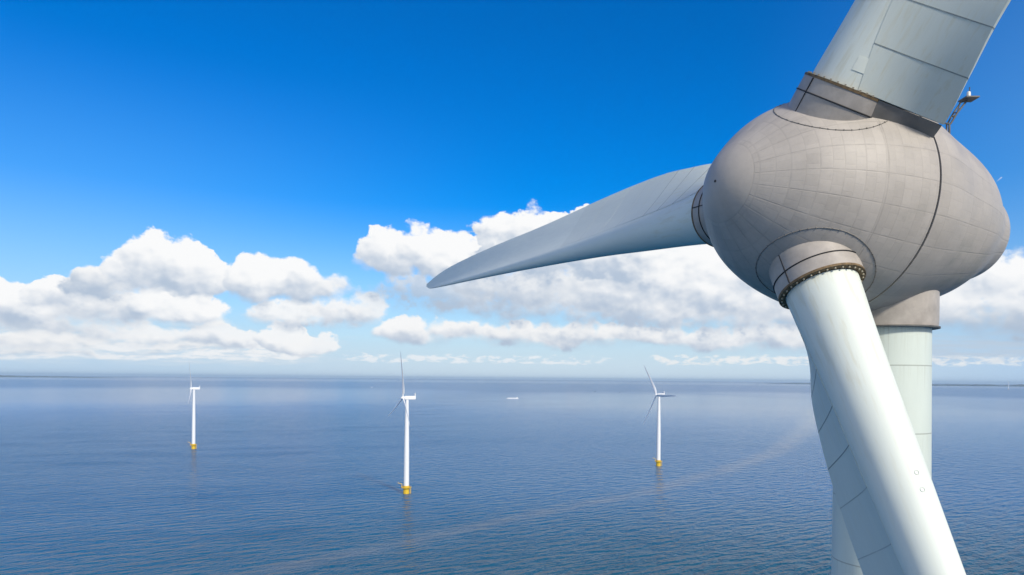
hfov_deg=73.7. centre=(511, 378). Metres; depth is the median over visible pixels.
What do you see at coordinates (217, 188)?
sky
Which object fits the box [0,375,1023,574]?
water
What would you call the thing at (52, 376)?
shore
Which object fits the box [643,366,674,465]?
wind turbine
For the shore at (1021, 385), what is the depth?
25190.12 m
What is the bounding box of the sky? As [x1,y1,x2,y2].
[0,0,1023,383]
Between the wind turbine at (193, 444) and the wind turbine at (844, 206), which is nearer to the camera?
the wind turbine at (844, 206)
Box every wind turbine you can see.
[188,365,199,448]
[388,352,415,493]
[426,0,1010,574]
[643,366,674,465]
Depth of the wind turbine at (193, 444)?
1073.91 m
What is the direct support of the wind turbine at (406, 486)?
in the water
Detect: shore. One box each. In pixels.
[0,375,109,377]
[760,383,1023,386]

